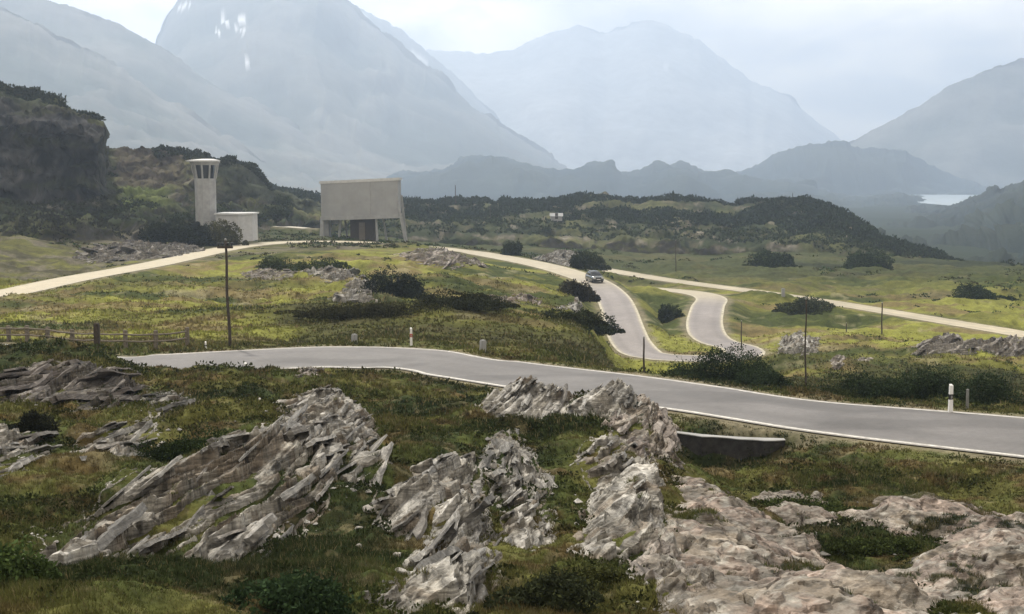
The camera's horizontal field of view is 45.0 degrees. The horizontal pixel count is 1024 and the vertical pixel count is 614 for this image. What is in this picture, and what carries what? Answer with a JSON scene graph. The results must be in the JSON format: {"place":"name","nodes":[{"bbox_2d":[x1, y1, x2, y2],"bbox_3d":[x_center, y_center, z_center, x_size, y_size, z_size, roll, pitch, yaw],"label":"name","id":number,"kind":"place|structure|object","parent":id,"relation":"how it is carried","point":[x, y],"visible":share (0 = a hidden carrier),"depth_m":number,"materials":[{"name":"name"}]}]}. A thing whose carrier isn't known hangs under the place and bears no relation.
{"place":"outdoors","nodes":[
{"label":"outdoors","id":0,"kind":"place"},
{"bbox_2d":[0,7,320,194],"bbox_3d":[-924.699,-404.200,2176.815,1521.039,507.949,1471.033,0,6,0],"label":"mountain","id":1,"kind":"structure","parent":0,"point":[130,109],"depth_m":2056.43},
{"bbox_2d":[0,87,349,241],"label":"hill","id":2,"kind":"structure","parent":0,"point":[52,152],"depth_m":242.36,"materials":[{"name":"plant"}]},
{"bbox_2d":[0,80,293,241],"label":"shrubbery","id":3,"kind":"object","parent":2,"relation":"on","point":[284,202],"visible":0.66,"depth_m":250.46,"materials":[{"name":"green plant"}]},
{"bbox_2d":[0,0,392,182],"bbox_3d":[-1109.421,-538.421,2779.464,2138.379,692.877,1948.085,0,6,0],"label":"mountain","id":4,"kind":"structure","parent":0,"point":[269,135],"depth_m":2661.09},
{"bbox_2d":[155,0,566,172],"bbox_3d":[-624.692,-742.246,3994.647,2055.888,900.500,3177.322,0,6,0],"label":"mountain","id":5,"kind":"structure","parent":0,"point":[349,79],"depth_m":3469.16,"materials":[{"name":"stone"}]},
{"bbox_2d":[0,241,764,361],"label":"road","id":6,"kind":"structure","parent":0,"point":[704,323],"depth_m":158.97,"materials":[{"name":"asphalt"}]},
{"bbox_2d":[2,241,724,355],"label":"road marking","id":7,"kind":"object","parent":6,"relation":"on","point":[562,266],"visible":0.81,"depth_m":157.64,"materials":[{"name":"paint"}]},
{"bbox_2d":[25,242,764,361],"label":"road marking","id":8,"kind":"object","parent":6,"relation":"on","point":[519,263],"visible":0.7,"depth_m":155.25,"materials":[{"name":"paint"}]},
{"bbox_2d":[585,270,603,281],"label":"driving car","id":9,"kind":"object","parent":6,"relation":"on","point":[593,275],"visible":1,"depth_m":185.73,"materials":[{"name":"silver metal"}]},
{"bbox_2d":[360,8,500,122],"bbox_3d":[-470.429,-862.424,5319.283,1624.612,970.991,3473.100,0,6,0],"label":"mountain","id":10,"kind":"structure","parent":0,"point":[426,58],"depth_m":5694.08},
{"bbox_2d":[0,195,1023,613],"bbox_3d":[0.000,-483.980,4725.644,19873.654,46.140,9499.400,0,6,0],"label":"ground","id":11,"kind":"structure","parent":0,"point":[26,259],"depth_m":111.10,"materials":[{"name":"plant"}]},
{"bbox_2d":[0,534,61,582],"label":"dwarf shrub","id":12,"kind":"object","parent":11,"relation":"on","point":[15,564],"visible":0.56,"depth_m":13.26,"materials":[{"name":"green plant"}]},
{"bbox_2d":[0,423,61,476],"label":"rock outcrop","id":13,"kind":"object","parent":11,"relation":"on","point":[15,440],"visible":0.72,"depth_m":27.25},
{"bbox_2d":[8,409,59,432],"bbox_3d":[-11.433,2.695,29.513,1.119,0.619,1.126,-3,7,-29],"label":"dwarf shrub","id":14,"kind":"object","parent":11,"relation":"on","point":[32,420],"visible":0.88,"depth_m":29.27,"materials":[{"name":"green plant"}]},
{"bbox_2d":[0,359,163,411],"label":"rock outcrop","id":15,"kind":"object","parent":11,"relation":"on","point":[41,380],"visible":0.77,"depth_m":37.29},
{"bbox_2d":[0,325,189,348],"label":"wooden fence","id":16,"kind":"object","parent":11,"relation":"on","point":[125,334],"visible":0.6,"depth_m":66.45,"materials":[{"name":"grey wood"}]},
{"bbox_2d":[93,323,100,348],"bbox_3d":[-16.098,1.346,47.942,0.220,1.450,0.223,0,4,4],"label":"timber post","id":17,"kind":"object","parent":11,"relation":"on","point":[96,328],"visible":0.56,"depth_m":47.83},
{"bbox_2d":[70,408,172,461],"bbox_3d":[-9.122,3.041,28.720,2.497,1.184,8.991,-1,6,-12],"label":"rock outcrop","id":18,"kind":"object","parent":11,"relation":"on","point":[112,441],"visible":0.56,"depth_m":28.93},
{"bbox_2d":[72,239,205,264],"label":"rock outcrop","id":19,"kind":"object","parent":11,"relation":"on","point":[116,251],"visible":0.94,"depth_m":186.22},
{"bbox_2d":[140,391,195,411],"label":"rock outcrop","id":20,"kind":"object","parent":11,"relation":"on","point":[161,398],"visible":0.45,"depth_m":34.17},
{"bbox_2d":[137,217,212,242],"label":"mountain pine","id":21,"kind":"object","parent":11,"relation":"on","point":[171,232],"visible":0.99,"depth_m":205.85,"materials":[{"name":"green plant"}]},
{"bbox_2d":[129,425,236,462],"bbox_3d":[-6.949,2.973,27.205,2.878,0.692,2.182,0,6,0],"label":"dwarf shrub","id":22,"kind":"object","parent":11,"relation":"on","point":[165,452],"visible":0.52,"depth_m":26.72,"materials":[{"name":"green plant"}]},
{"bbox_2d":[180,217,214,246],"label":"mountain pine","id":23,"kind":"object","parent":11,"relation":"on","point":[203,229],"visible":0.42,"depth_m":210.93,"materials":[{"name":"green plant"}]},
{"bbox_2d":[185,159,219,230],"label":"lookout tower","id":24,"kind":"structure","parent":11,"relation":"on","point":[204,172],"depth_m":223.61,"materials":[{"name":"concrete"}]},
{"bbox_2d":[21,404,393,565],"bbox_3d":[-4.771,3.187,25.236,5.382,2.310,19.392,0,6,0],"label":"rock outcrop","id":25,"kind":"object","parent":11,"relation":"on","point":[276,447],"visible":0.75,"depth_m":20.94,"materials":[{"name":"stone"}]},
{"bbox_2d":[217,238,232,345],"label":"utility pole","id":26,"kind":"object","parent":11,"relation":"on","point":[226,243],"visible":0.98,"depth_m":66.50,"materials":[{"name":"brown wood"}]},
{"bbox_2d":[206,218,249,245],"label":"mountain pine","id":27,"kind":"object","parent":11,"relation":"on","point":[220,232],"visible":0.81,"depth_m":211.99,"materials":[{"name":"green plant"}]},
{"bbox_2d":[214,212,258,241],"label":"annex building","id":28,"kind":"structure","parent":11,"relation":"on","point":[246,223],"depth_m":219.84,"materials":[{"name":"concrete"}]},
{"bbox_2d":[220,511,284,562],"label":"rock outcrop","id":29,"kind":"object","parent":11,"relation":"on","point":[240,550],"visible":0.13,"depth_m":18.43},
{"bbox_2d":[239,267,296,279],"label":"rock outcrop","id":30,"kind":"object","parent":11,"relation":"on","point":[259,272],"visible":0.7,"depth_m":151.10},
{"bbox_2d":[255,255,293,269],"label":"mountain pine","id":31,"kind":"object","parent":11,"relation":"on","point":[276,264],"visible":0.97,"depth_m":157.45,"materials":[{"name":"green plant"}]},
{"bbox_2d":[217,566,360,613],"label":"dwarf shrub","id":32,"kind":"object","parent":11,"relation":"on","point":[286,596],"visible":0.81,"depth_m":13.14,"materials":[{"name":"green plant"}]},
{"bbox_2d":[296,367,323,380],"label":"rock outcrop","id":33,"kind":"object","parent":11,"relation":"on","point":[308,369],"visible":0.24,"depth_m":52.78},
{"bbox_2d":[285,257,351,270],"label":"mountain pine","id":34,"kind":"object","parent":11,"relation":"on","point":[298,266],"visible":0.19,"depth_m":152.13,"materials":[{"name":"green plant"}]},
{"bbox_2d":[276,384,379,440],"bbox_3d":[-5.182,3.064,33.554,3.250,2.232,12.781,-1,6,-10],"label":"rock outcrop","id":35,"kind":"object","parent":11,"relation":"on","point":[321,402],"visible":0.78,"depth_m":31.06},
{"bbox_2d":[301,265,365,282],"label":"rock outcrop","id":36,"kind":"object","parent":11,"relation":"on","point":[331,272],"visible":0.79,"depth_m":140.47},
{"bbox_2d":[327,278,377,302],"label":"rock outcrop","id":37,"kind":"object","parent":11,"relation":"on","point":[351,293],"visible":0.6,"depth_m":110.64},
{"bbox_2d":[319,177,407,241],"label":"stilt building","id":38,"kind":"structure","parent":11,"relation":"on","point":[362,205],"depth_m":259.65,"materials":[{"name":"concrete"}]},
{"bbox_2d":[359,222,364,239],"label":"door","id":39,"kind":"structure","parent":38,"relation":"in","point":[361,224],"depth_m":262.51,"materials":[{"name":"grey wood"}]},
{"bbox_2d":[274,301,460,319],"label":"dwarf shrub","id":40,"kind":"object","parent":11,"relation":"on","point":[343,312],"visible":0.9,"depth_m":83.44,"materials":[{"name":"green plant"}]},
{"bbox_2d":[362,504,374,512],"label":"stone","id":41,"kind":"object","parent":11,"relation":"on","point":[369,507],"visible":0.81,"depth_m":20.82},
{"bbox_2d":[356,263,435,299],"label":"mountain pine","id":42,"kind":"object","parent":11,"relation":"on","point":[402,287],"visible":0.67,"depth_m":119.82,"materials":[{"name":"green plant"}]},
{"bbox_2d":[370,449,495,540],"bbox_3d":[-1.181,3.368,23.426,2.387,1.563,8.611,1,6,10],"label":"rock outcrop","id":43,"kind":"object","parent":11,"relation":"on","point":[405,505],"visible":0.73,"depth_m":21.16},
{"bbox_2d":[363,493,508,613],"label":"rock outcrop","id":44,"kind":"object","parent":11,"relation":"on","point":[457,572],"visible":0.7,"depth_m":16.15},
{"bbox_2d":[393,246,488,270],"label":"rock outcrop","id":45,"kind":"object","parent":11,"relation":"on","point":[431,257],"visible":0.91,"depth_m":171.55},
{"bbox_2d":[408,289,520,311],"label":"dwarf shrub","id":46,"kind":"object","parent":11,"relation":"on","point":[476,301],"visible":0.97,"depth_m":85.47,"materials":[{"name":"green plant"}]},
{"bbox_2d":[479,340,485,351],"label":"boundary stone","id":47,"kind":"object","parent":11,"relation":"on","point":[482,344],"visible":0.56,"depth_m":63.97,"materials":[{"name":"stone"}]},
{"bbox_2d":[8,388,980,613],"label":"rubble","id":48,"kind":"object","parent":11,"relation":"on","point":[578,501],"visible":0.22,"depth_m":21.36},
{"bbox_2d":[500,238,522,255],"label":"mountain pine","id":49,"kind":"object","parent":11,"relation":"on","point":[512,248],"visible":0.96,"depth_m":237.32,"materials":[{"name":"green plant"}]},
{"bbox_2d":[0,270,1023,402],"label":"grass","id":50,"kind":"structure","parent":11,"relation":"on","point":[571,351],"depth_m":83.26,"materials":[{"name":"plant"}]},
{"bbox_2d":[0,334,1023,613],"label":"heather","id":51,"kind":"object","parent":11,"relation":"on","point":[494,514],"visible":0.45,"depth_m":26.99,"materials":[{"name":"green plant"}]},
{"bbox_2d":[0,335,1023,493],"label":"grass","id":52,"kind":"structure","parent":11,"relation":"on","point":[421,406],"depth_m":36.84,"materials":[{"name":"plant"}]},
{"bbox_2d":[0,230,1023,397],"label":"undergrowth","id":53,"kind":"object","parent":11,"relation":"on","point":[347,238],"visible":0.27,"depth_m":218.66,"materials":[{"name":"green plant"}]},
{"bbox_2d":[1,241,1023,603],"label":"grass","id":54,"kind":"structure","parent":11,"relation":"on","point":[805,563],"depth_m":22.41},
{"bbox_2d":[483,454,546,511],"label":"rock outcrop","id":55,"kind":"object","parent":11,"relation":"on","point":[511,490],"visible":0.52,"depth_m":24.17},
{"bbox_2d":[490,293,542,304],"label":"rock outcrop","id":56,"kind":"object","parent":11,"relation":"on","point":[525,297],"visible":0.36,"depth_m":130.99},
{"bbox_2d":[483,428,555,499],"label":"rock outcrop","id":57,"kind":"object","parent":11,"relation":"on","point":[500,441],"visible":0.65,"depth_m":26.55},
{"bbox_2d":[497,502,558,550],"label":"rock outcrop","id":58,"kind":"object","parent":11,"relation":"on","point":[526,535],"visible":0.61,"depth_m":20.42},
{"bbox_2d":[467,563,604,613],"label":"dwarf shrub","id":59,"kind":"object","parent":11,"relation":"on","point":[564,591],"visible":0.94,"depth_m":13.88,"materials":[{"name":"green plant"}]},
{"bbox_2d":[475,375,641,419],"bbox_3d":[1.448,2.965,40.555,5.890,3.615,19.199,1,6,5],"label":"rock outcrop","id":60,"kind":"object","parent":11,"relation":"on","point":[528,396],"visible":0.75,"depth_m":34.63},
{"bbox_2d":[532,249,587,269],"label":"rock outcrop","id":61,"kind":"object","parent":11,"relation":"on","point":[560,257],"visible":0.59,"depth_m":243.80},
{"bbox_2d":[553,297,582,311],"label":"rock outcrop","id":62,"kind":"object","parent":11,"relation":"on","point":[575,306],"visible":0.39,"depth_m":126.97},
{"bbox_2d":[538,306,607,329],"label":"dwarf shrub","id":63,"kind":"object","parent":11,"relation":"on","point":[585,321],"visible":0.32,"depth_m":91.89,"materials":[{"name":"green plant"}]},
{"bbox_2d":[557,279,600,302],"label":"mountain pine","id":64,"kind":"object","parent":11,"relation":"on","point":[585,292],"visible":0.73,"depth_m":149.74,"materials":[{"name":"green plant"}]},
{"bbox_2d":[568,249,611,270],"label":"mountain pine","id":65,"kind":"object","parent":11,"relation":"on","point":[586,260],"visible":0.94,"depth_m":221.97,"materials":[{"name":"green plant"}]},
{"bbox_2d":[574,308,625,337],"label":"mountain pine","id":66,"kind":"object","parent":11,"relation":"on","point":[608,329],"visible":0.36,"depth_m":122.45,"materials":[{"name":"green plant"}]},
{"bbox_2d":[584,542,621,553],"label":"stone","id":67,"kind":"object","parent":11,"relation":"on","point":[618,549],"visible":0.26,"depth_m":18.02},
{"bbox_2d":[573,563,637,594],"bbox_3d":[1.036,3.378,15.235,1.181,0.430,0.982,-3,7,-26],"label":"dwarf shrub","id":68,"kind":"object","parent":11,"relation":"on","point":[602,577],"visible":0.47,"depth_m":15.20,"materials":[{"name":"green plant"}]},
{"bbox_2d":[569,434,667,491],"bbox_3d":[2.245,3.507,26.773,2.557,1.254,6.248,0,6,0],"label":"rock outcrop","id":69,"kind":"object","parent":11,"relation":"on","point":[613,465],"visible":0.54,"depth_m":26.22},
{"bbox_2d":[567,463,674,563],"bbox_3d":[1.973,3.626,21.552,2.132,1.621,9.359,1,6,7],"label":"rock outcrop","id":70,"kind":"object","parent":11,"relation":"on","point":[618,506],"visible":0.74,"depth_m":20.16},
{"bbox_2d":[643,336,644,371],"bbox_3d":[5.915,2.272,55.361,0.124,1.954,0.095,0,6,0],"label":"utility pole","id":71,"kind":"object","parent":11,"relation":"on","point":[643,354],"visible":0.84,"depth_m":55.31,"materials":[{"name":"wood"}]},
{"bbox_2d":[601,394,690,473],"bbox_3d":[3.885,4.646,34.893,2.659,4.920,17.149,1,6,8],"label":"rock outcrop","id":72,"kind":"object","parent":11,"relation":"on","point":[660,442],"visible":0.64,"depth_m":30.48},
{"bbox_2d":[657,303,685,323],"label":"mountain pine","id":73,"kind":"object","parent":11,"relation":"on","point":[666,314],"visible":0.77,"depth_m":164.19,"materials":[{"name":"green plant"}]},
{"bbox_2d":[626,527,720,613],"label":"rock outcrop","id":74,"kind":"object","parent":11,"relation":"on","point":[660,560],"visible":0.5,"depth_m":14.91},
{"bbox_2d":[667,361,710,378],"bbox_3d":[9.382,3.635,64.904,3.166,1.545,2.826,-4,7,-32],"label":"mountain pine","id":75,"kind":"object","parent":11,"relation":"on","point":[668,368],"visible":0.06,"depth_m":64.93,"materials":[{"name":"green plant"}]},
{"bbox_2d":[651,342,774,383],"bbox_3d":[10.712,3.036,63.721,7.093,2.601,4.702,0,6,0],"label":"mountain pine","id":76,"kind":"object","parent":11,"relation":"on","point":[722,371],"visible":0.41,"depth_m":63.01,"materials":[{"name":"green plant"}]},
{"bbox_2d":[677,431,785,458],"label":"retaining wall","id":77,"kind":"structure","parent":11,"relation":"on","point":[699,444],"depth_m":40.19,"materials":[{"name":"concrete"}]},
{"bbox_2d":[734,364,794,387],"bbox_3d":[12.320,3.575,60.678,3.305,1.420,2.925,0,6,0],"label":"mountain pine","id":78,"kind":"object","parent":11,"relation":"on","point":[764,377],"visible":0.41,"depth_m":60.54,"materials":[{"name":"green plant"}]},
{"bbox_2d":[741,247,797,267],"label":"mountain pine","id":79,"kind":"object","parent":11,"relation":"on","point":[767,258],"visible":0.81,"depth_m":266.97,"materials":[{"name":"green plant"}]},
{"bbox_2d":[751,490,838,527],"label":"rock outcrop","id":80,"kind":"object","parent":11,"relation":"on","point":[788,514],"visible":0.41,"depth_m":24.87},
{"bbox_2d":[774,330,820,355],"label":"rock outcrop","id":81,"kind":"object","parent":11,"relation":"on","point":[794,341],"visible":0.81,"depth_m":136.22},
{"bbox_2d":[664,473,935,613],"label":"rock outcrop","id":82,"kind":"object","parent":11,"relation":"on","point":[744,540],"visible":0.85,"depth_m":17.33,"materials":[{"name":"stone"}]},
{"bbox_2d":[771,294,835,314],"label":"mountain pine","id":83,"kind":"object","parent":11,"relation":"on","point":[798,306],"visible":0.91,"depth_m":177.28,"materials":[{"name":"green plant"}]},
{"bbox_2d":[804,297,806,387],"bbox_3d":[13.441,1.886,56.527,0.165,4.737,0.086,0,6,0],"label":"utility pole","id":84,"kind":"object","parent":11,"relation":"on","point":[805,343],"visible":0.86,"depth_m":56.49,"materials":[{"name":"wood"}]},
{"bbox_2d":[746,493,870,511],"bbox_3d":[6.038,4.115,25.617,3.022,0.393,1.007,-1,6,-8],"label":"dwarf shrub","id":85,"kind":"object","parent":11,"relation":"on","point":[829,506],"visible":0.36,"depth_m":25.63,"materials":[{"name":"green plant"}]},
{"bbox_2d":[811,385,861,399],"bbox_3d":[12.935,3.589,50.676,2.951,0.801,2.238,3,7,27],"label":"mountain pine","id":86,"kind":"object","parent":11,"relation":"on","point":[841,392],"visible":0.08,"depth_m":50.63,"materials":[{"name":"green plant"}]},
{"bbox_2d":[830,355,872,369],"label":"rock outcrop","id":87,"kind":"object","parent":11,"relation":"on","point":[834,360],"visible":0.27,"depth_m":106.90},
{"bbox_2d":[831,245,894,268],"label":"mountain pine","id":88,"kind":"object","parent":11,"relation":"on","point":[867,259],"visible":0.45,"depth_m":266.54,"materials":[{"name":"green plant"}]},
{"bbox_2d":[814,362,917,399],"bbox_3d":[15.289,3.243,51.590,5.661,1.887,3.595,0,6,0],"label":"mountain pine","id":89,"kind":"object","parent":11,"relation":"on","point":[860,386],"visible":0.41,"depth_m":51.34,"materials":[{"name":"green plant"}]},
{"bbox_2d":[820,533,928,561],"bbox_3d":[6.307,4.034,21.037,1.835,0.333,1.312,-3,7,-24],"label":"dwarf shrub","id":90,"kind":"object","parent":11,"relation":"on","point":[873,547],"visible":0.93,"depth_m":20.90,"materials":[{"name":"green plant"}]},
{"bbox_2d":[873,369,970,400],"bbox_3d":[16.962,3.240,51.392,3.820,1.515,3.734,-3,7,-26],"label":"mountain pine","id":91,"kind":"object","parent":11,"relation":"on","point":[911,392],"visible":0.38,"depth_m":50.78,"materials":[{"name":"green plant"}]},
{"bbox_2d":[837,491,1023,613],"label":"rock outcrop","id":92,"kind":"object","parent":11,"relation":"on","point":[1000,549],"visible":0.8,"depth_m":18.61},
{"bbox_2d":[948,384,952,411],"bbox_3d":[15.008,3.163,42.293,0.169,1.067,0.114,-2,6,-17],"label":"marker post","id":93,"kind":"object","parent":11,"relation":"on","point":[950,402],"visible":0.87,"depth_m":42.25,"materials":[{"name":"white plastic"}]},
{"bbox_2d":[887,361,1023,404],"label":"mountain pine","id":94,"kind":"object","parent":11,"relation":"on","point":[996,390],"visible":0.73,"depth_m":50.10,"materials":[{"name":"green plant"}]},
{"bbox_2d":[911,332,1023,357],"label":"rock outcrop","id":95,"kind":"object","parent":11,"relation":"on","point":[945,342],"visible":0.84,"depth_m":134.91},
{"bbox_2d":[966,389,968,408],"bbox_3d":[15.952,3.329,43.298,0.090,0.920,0.093,5,10,38],"label":"stake","id":96,"kind":"object","parent":11,"relation":"on","point":[967,397],"visible":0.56,"depth_m":43.25,"materials":[{"name":"wood"}]},
{"bbox_2d":[951,283,1016,300],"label":"mountain pine","id":97,"kind":"object","parent":11,"relation":"on","point":[976,292],"visible":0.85,"depth_m":197.85,"materials":[{"name":"green plant"}]},
{"bbox_2d":[0,343,1023,457],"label":"road","id":98,"kind":"structure","parent":0,"point":[991,433],"depth_m":47.00,"materials":[{"name":"asphalt"}]},
{"bbox_2d":[7,344,1023,417],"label":"road marking","id":99,"kind":"object","parent":98,"relation":"on","point":[651,377],"visible":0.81,"depth_m":51.52,"materials":[{"name":"paint"}]},
{"bbox_2d":[280,366,1023,456],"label":"road marking","id":100,"kind":"object","parent":98,"relation":"on","point":[745,420],"visible":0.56,"depth_m":40.20,"materials":[{"name":"paint"}]},
{"bbox_2d":[49,0,1023,141],"label":"sky","id":101,"kind":"structure","parent":0,"point":[855,67],"materials":[{"name":"white"}]},
{"bbox_2d":[296,191,933,257],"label":"hill","id":102,"kind":"structure","parent":0,"point":[654,243],"depth_m":339.56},
{"bbox_2d":[549,213,562,220],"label":"hut","id":103,"kind":"object","parent":102,"relation":"on","point":[556,216],"visible":0.97,"depth_m":371.32,"materials":[{"name":"concrete"}]},
{"bbox_2d":[270,183,964,260],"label":"shrubbery","id":104,"kind":"object","parent":102,"relation":"on","point":[822,211],"visible":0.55,"depth_m":383.83,"materials":[{"name":"green plant"}]},
{"bbox_2d":[386,155,858,205],"bbox_3d":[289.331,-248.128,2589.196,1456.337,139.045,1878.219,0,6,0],"label":"hill","id":105,"kind":"structure","parent":0,"point":[493,177],"depth_m":2074.50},
{"bbox_2d":[426,20,841,171],"bbox_3d":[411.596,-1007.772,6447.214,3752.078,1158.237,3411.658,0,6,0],"label":"mountain","id":106,"kind":"structure","parent":0,"point":[632,96],"depth_m":6247.56,"materials":[{"name":"stone"}]},
{"bbox_2d":[605,269,1023,336],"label":"road","id":107,"kind":"structure","parent":0,"point":[1006,331],"depth_m":182.52,"materials":[{"name":"soil"}]},
{"bbox_2d":[736,140,1001,194],"bbox_3d":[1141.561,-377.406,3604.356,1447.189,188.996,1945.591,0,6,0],"label":"hill","id":108,"kind":"structure","parent":0,"point":[843,167],"depth_m":2854.84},
{"bbox_2d":[837,192,926,207],"bbox_3d":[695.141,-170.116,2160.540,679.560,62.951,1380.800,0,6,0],"label":"hill","id":109,"kind":"structure","parent":0,"point":[898,199],"depth_m":1933.75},
{"bbox_2d":[849,58,1023,187],"bbox_3d":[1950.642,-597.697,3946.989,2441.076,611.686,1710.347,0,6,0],"label":"mountain","id":110,"kind":"structure","parent":0,"point":[972,128],"depth_m":3485.29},
{"bbox_2d":[919,195,976,204],"bbox_3d":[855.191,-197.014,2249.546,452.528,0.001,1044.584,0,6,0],"label":"lake","id":111,"kind":"structure","parent":0,"point":[943,199],"depth_m":2184.16,"materials":[{"name":"grey liquid"}]},
{"bbox_2d":[878,180,1023,263],"bbox_3d":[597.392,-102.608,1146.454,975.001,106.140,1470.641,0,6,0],"label":"hill","id":112,"kind":"structure","parent":0,"point":[991,218],"depth_m":775.14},
{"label":"hill","id":113,"kind":"structure","parent":0,"visible":0},
{"bbox_2d":[1000,259,1022,265],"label":"shrubbery","id":114,"kind":"object","parent":113,"relation":"on","point":[1011,262],"visible":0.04,"depth_m":318.21,"materials":[{"name":"green plant"}]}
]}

